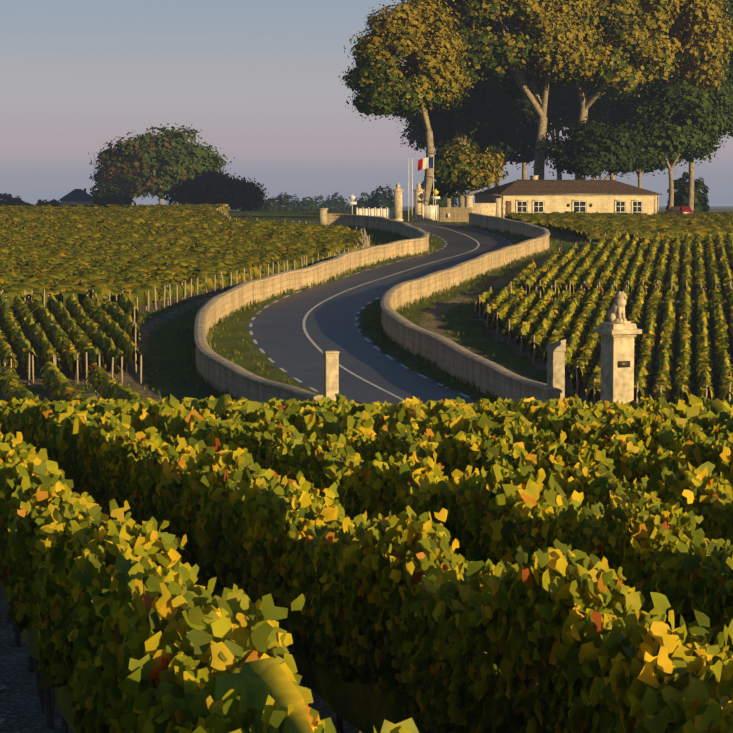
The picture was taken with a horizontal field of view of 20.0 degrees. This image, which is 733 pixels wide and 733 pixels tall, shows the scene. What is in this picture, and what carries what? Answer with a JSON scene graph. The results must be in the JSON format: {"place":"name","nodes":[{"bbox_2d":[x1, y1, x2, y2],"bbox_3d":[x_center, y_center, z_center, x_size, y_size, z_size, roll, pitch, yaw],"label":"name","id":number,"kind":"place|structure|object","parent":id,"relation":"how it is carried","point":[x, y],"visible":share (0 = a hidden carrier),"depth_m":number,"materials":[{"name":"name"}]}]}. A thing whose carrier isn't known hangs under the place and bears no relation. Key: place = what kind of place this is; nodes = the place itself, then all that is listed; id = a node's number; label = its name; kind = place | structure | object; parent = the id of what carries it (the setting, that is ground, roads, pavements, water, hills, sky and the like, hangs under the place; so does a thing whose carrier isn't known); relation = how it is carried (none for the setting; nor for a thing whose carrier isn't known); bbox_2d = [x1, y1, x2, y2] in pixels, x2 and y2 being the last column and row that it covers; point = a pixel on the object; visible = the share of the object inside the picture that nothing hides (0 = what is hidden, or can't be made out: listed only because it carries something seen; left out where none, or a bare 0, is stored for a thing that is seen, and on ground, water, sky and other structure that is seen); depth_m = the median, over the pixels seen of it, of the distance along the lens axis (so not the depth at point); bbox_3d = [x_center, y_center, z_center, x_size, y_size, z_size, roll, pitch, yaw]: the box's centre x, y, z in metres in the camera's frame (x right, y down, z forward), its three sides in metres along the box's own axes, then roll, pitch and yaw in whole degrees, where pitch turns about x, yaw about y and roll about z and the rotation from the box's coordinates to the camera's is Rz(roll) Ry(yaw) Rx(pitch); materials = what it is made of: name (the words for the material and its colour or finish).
{"place":"outdoors","nodes":[
{"label":"outdoors","id":0,"kind":"place"},
{"bbox_2d":[0,205,732,732],"bbox_3d":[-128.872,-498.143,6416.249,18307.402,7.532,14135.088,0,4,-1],"label":"ground","id":1,"kind":"structure","parent":0,"point":[16,677],"depth_m":100.42,"materials":[{"name":"green plant"}]},
{"bbox_2d":[0,670,21,732],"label":"pebbles","id":2,"kind":"object","parent":1,"relation":"on","point":[3,719],"visible":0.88,"depth_m":17.50,"materials":[{"name":"stone"}]},
{"bbox_2d":[0,293,141,382],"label":"vines","id":3,"kind":"object","parent":1,"relation":"on","point":[125,349],"depth_m":98.34,"materials":[{"name":"green plant"}]},
{"bbox_2d":[5,294,137,313],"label":"stakes","id":4,"kind":"object","parent":1,"relation":"on","point":[73,295],"visible":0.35,"depth_m":112.71,"materials":[{"name":"brown wood"}]},
{"bbox_2d":[10,294,136,383],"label":"vineyard posts","id":5,"kind":"object","parent":1,"relation":"on","point":[77,359],"visible":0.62,"depth_m":88.37,"materials":[{"name":"wood"}]},
{"bbox_2d":[60,201,92,204],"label":"house walls","id":6,"kind":"structure","parent":1,"relation":"on","point":[76,202],"depth_m":449.17,"materials":[{"name":"beige stone"}]},
{"bbox_2d":[58,188,92,200],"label":"house roof","id":7,"kind":"structure","parent":6,"relation":"on","point":[77,195],"depth_m":449.94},
{"bbox_2d":[28,352,141,384],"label":"stakes","id":8,"kind":"object","parent":1,"relation":"on","point":[86,367],"visible":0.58,"depth_m":88.01,"materials":[{"name":"brown wood"}]},
{"bbox_2d":[0,204,363,312],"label":"vineyard posts","id":9,"kind":"object","parent":1,"relation":"on","point":[221,272],"visible":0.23,"depth_m":143.33,"materials":[{"name":"brown wood"}]},
{"bbox_2d":[0,203,366,309],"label":"vines","id":10,"kind":"object","parent":1,"relation":"on","point":[22,282],"depth_m":154.21,"materials":[{"name":"green plant"}]},
{"bbox_2d":[2,228,369,309],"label":"stakes","id":11,"kind":"object","parent":1,"relation":"on","point":[366,242],"visible":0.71,"depth_m":127.73,"materials":[{"name":"brown wood"}]},
{"bbox_2d":[195,215,428,402],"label":"wall","id":12,"kind":"structure","parent":1,"relation":"on","point":[220,377],"depth_m":125.51,"materials":[{"name":"stone"}]},
{"bbox_2d":[194,213,428,399],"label":"wall coping","id":13,"kind":"object","parent":12,"relation":"on","point":[204,348],"depth_m":100.86,"materials":[{"name":"beige stone"}]},
{"bbox_2d":[318,208,327,224],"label":"stone pillar","id":14,"kind":"structure","parent":1,"relation":"on","point":[322,216],"depth_m":203.87,"materials":[{"name":"stone"}]},
{"bbox_2d":[322,350,338,400],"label":"stone post","id":15,"kind":"object","parent":1,"relation":"on","point":[330,374],"visible":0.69,"depth_m":67.76,"materials":[{"name":"beige stone"}]},
{"bbox_2d":[76,222,597,402],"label":"grass tufts","id":16,"kind":"object","parent":1,"relation":"on","point":[377,324],"visible":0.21,"depth_m":110.23,"materials":[{"name":"green plant"}]},
{"bbox_2d":[348,201,356,213],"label":"sign post","id":17,"kind":"object","parent":1,"relation":"on","point":[352,203],"visible":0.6,"depth_m":225.50,"materials":[{"name":"white metal"}]},
{"bbox_2d":[0,123,709,211],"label":"skyline trees","id":18,"kind":"object","parent":1,"relation":"on","point":[182,168],"depth_m":418.84,"materials":[{"name":"green plant"}]},
{"bbox_2d":[3,431,723,715],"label":"vine posts","id":19,"kind":"object","parent":1,"relation":"on","point":[6,617],"visible":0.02,"depth_m":22.86,"materials":[{"name":"brown wood"}]},
{"bbox_2d":[0,363,731,440],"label":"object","id":20,"kind":"object","parent":1,"relation":"on","point":[58,391],"visible":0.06,"depth_m":78.60,"materials":[{"name":"green plant"}]},
{"bbox_2d":[0,361,732,418],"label":"vines","id":21,"kind":"object","parent":1,"relation":"on","point":[718,405],"visible":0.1,"depth_m":72.16,"materials":[{"name":"green plant"}]},
{"bbox_2d":[0,362,732,732],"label":"vines","id":22,"kind":"object","parent":1,"relation":"on","point":[354,704],"depth_m":13.14,"materials":[{"name":"green plant"}]},
{"bbox_2d":[0,481,732,732],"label":"vine leaves","id":23,"kind":"object","parent":22,"relation":"on","point":[582,629],"visible":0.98,"depth_m":10.59,"materials":[{"name":"green plant"}]},
{"bbox_2d":[0,412,732,631],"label":"vine leaves","id":24,"kind":"object","parent":22,"relation":"on","point":[231,497],"visible":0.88,"depth_m":20.32,"materials":[{"name":"green plant"}]},
{"bbox_2d":[0,393,732,495],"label":"vine leaves","id":25,"kind":"object","parent":22,"relation":"attached to","point":[56,429],"visible":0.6,"depth_m":35.43,"materials":[{"name":"green plant"}]},
{"bbox_2d":[356,158,437,220],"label":"white fence and staffs","id":26,"kind":"object","parent":1,"relation":"on","point":[428,212],"visible":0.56,"depth_m":225.36,"materials":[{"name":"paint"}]},
{"bbox_2d":[393,183,403,220],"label":"gate pillar","id":27,"kind":"structure","parent":1,"relation":"on","point":[397,204],"depth_m":224.79,"materials":[{"name":"stone"}]},
{"bbox_2d":[413,182,423,220],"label":"gate pillar","id":28,"kind":"structure","parent":1,"relation":"on","point":[418,204],"depth_m":225.23,"materials":[{"name":"stone"}]},
{"bbox_2d":[418,157,433,170],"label":"flag","id":29,"kind":"object","parent":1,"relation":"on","point":[424,163],"visible":0.98,"depth_m":229.87,"materials":[{"name":"fabric"}]},
{"bbox_2d":[431,196,439,221],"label":"sign post","id":30,"kind":"object","parent":1,"relation":"on","point":[435,197],"visible":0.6,"depth_m":223.75,"materials":[{"name":"white metal"}]},
{"bbox_2d":[382,214,559,402],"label":"wall","id":31,"kind":"structure","parent":1,"relation":"on","point":[450,361],"depth_m":102.20,"materials":[{"name":"stone"}]},
{"bbox_2d":[381,213,561,392],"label":"coping wall","id":32,"kind":"structure","parent":31,"relation":"on","point":[387,308],"depth_m":100.32,"materials":[{"name":"beige stone"}]},
{"bbox_2d":[463,196,500,216],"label":"garden wall","id":33,"kind":"structure","parent":1,"relation":"on","point":[492,209],"depth_m":235.91,"materials":[{"name":"stone"}]},
{"bbox_2d":[338,0,732,218],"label":"trees","id":34,"kind":"object","parent":1,"relation":"on","point":[479,94],"depth_m":256.01,"materials":[{"name":"green plant"}]},
{"bbox_2d":[546,339,565,399],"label":"broken pier","id":35,"kind":"structure","parent":1,"relation":"on","point":[556,350],"depth_m":74.91,"materials":[{"name":"stone"}]},
{"bbox_2d":[473,194,658,217],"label":"house trim","id":36,"kind":"structure","parent":1,"relation":"on","point":[656,197],"depth_m":239.86,"materials":[{"name":"beige stone"}]},
{"bbox_2d":[474,286,732,404],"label":"vines","id":37,"kind":"object","parent":1,"relation":"on","point":[681,371],"visible":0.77,"depth_m":100.07,"materials":[{"name":"green plant"}]},
{"bbox_2d":[479,284,731,404],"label":"posts","id":38,"kind":"object","parent":1,"relation":"on","point":[660,395],"visible":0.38,"depth_m":95.22,"materials":[{"name":"brown wood"}]},
{"bbox_2d":[593,323,641,403],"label":"lion pillar","id":39,"kind":"structure","parent":1,"relation":"on","point":[617,345],"depth_m":71.79,"materials":[{"name":"beige stone"}]},
{"bbox_2d":[604,291,630,323],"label":"lion","id":40,"kind":"object","parent":39,"relation":"on","point":[616,313],"visible":1,"depth_m":71.80},
{"bbox_2d":[618,361,629,367],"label":"plaque","id":41,"kind":"object","parent":39,"relation":"attached to","point":[621,364],"visible":0.93,"depth_m":71.73,"materials":[{"name":"black metal"}]},
{"bbox_2d":[504,211,732,240],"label":"vines","id":42,"kind":"object","parent":1,"relation":"on","point":[650,228],"visible":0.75,"depth_m":192.55,"materials":[{"name":"green plant"}]},
{"bbox_2d":[507,233,732,300],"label":"vines","id":43,"kind":"object","parent":1,"relation":"on","point":[659,273],"visible":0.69,"depth_m":140.06,"materials":[{"name":"green plant"}]},
{"bbox_2d":[510,231,730,301],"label":"posts","id":44,"kind":"object","parent":1,"relation":"on","point":[599,282],"visible":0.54,"depth_m":122.63,"materials":[{"name":"brown wood"}]},
{"bbox_2d":[663,206,693,213],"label":"car","id":45,"kind":"object","parent":1,"relation":"on","point":[687,209],"depth_m":241.53,"materials":[{"name":"red metal"}]},
{"bbox_2d":[0,0,732,204],"label":"sky","id":46,"kind":"structure","parent":0,"point":[260,81],"materials":[{"name":"blue"}]},
{"bbox_2d":[246,221,512,404],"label":"road","id":47,"kind":"structure","parent":0,"point":[279,336],"depth_m":107.22,"materials":[{"name":"grey asphalt"}]},
{"bbox_2d":[249,222,511,400],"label":"road markings","id":48,"kind":"object","parent":47,"relation":"on","point":[306,334],"visible":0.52,"depth_m":106.71,"materials":[{"name":"paint"}]},
{"bbox_2d":[433,155,433,220],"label":"flag staff","id":49,"kind":"object","parent":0,"point":[433,179],"visible":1,"depth_m":229.98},
{"bbox_2d":[440,207,475,221],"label":"gate wall","id":50,"kind":"structure","parent":0,"point":[459,214],"depth_m":221.77,"materials":[{"name":"stone"}]},
{"bbox_2d":[475,196,653,214],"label":"house walls","id":51,"kind":"structure","parent":0,"point":[600,204],"depth_m":240.46,"materials":[{"name":"beige stone"}]},
{"bbox_2d":[505,201,511,214],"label":"door","id":52,"kind":"structure","parent":51,"relation":"in","point":[508,207],"depth_m":236.67,"materials":[{"name":"brown wood"}]},
{"bbox_2d":[475,180,658,193],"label":"house roof","id":53,"kind":"structure","parent":51,"relation":"on","point":[563,187],"depth_m":241.20,"materials":[{"name":"brown tile"}]},
{"bbox_2d":[517,201,641,213],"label":"window panes","id":54,"kind":"structure","parent":51,"relation":"in","point":[579,206],"depth_m":239.89,"materials":[{"name":"glass"}]},
{"bbox_2d":[517,202,640,213],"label":"window frames","id":55,"kind":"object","parent":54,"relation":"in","point":[582,209],"depth_m":240.02,"materials":[{"name":"white wood"}]},
{"bbox_2d":[500,193,661,216],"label":"house gutters","id":56,"kind":"object","parent":51,"relation":"attached to","point":[502,194],"visible":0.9,"depth_m":238.74,"materials":[{"name":"grey metal"}]},
{"bbox_2d":[517,179,615,180],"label":"roof ridge","id":57,"kind":"structure","parent":0,"point":[573,180],"depth_m":243.55,"materials":[{"name":"brown tile"}]},
{"bbox_2d":[515,175,642,213],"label":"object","id":58,"kind":"object","parent":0,"point":[533,177],"visible":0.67,"depth_m":240.19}
]}

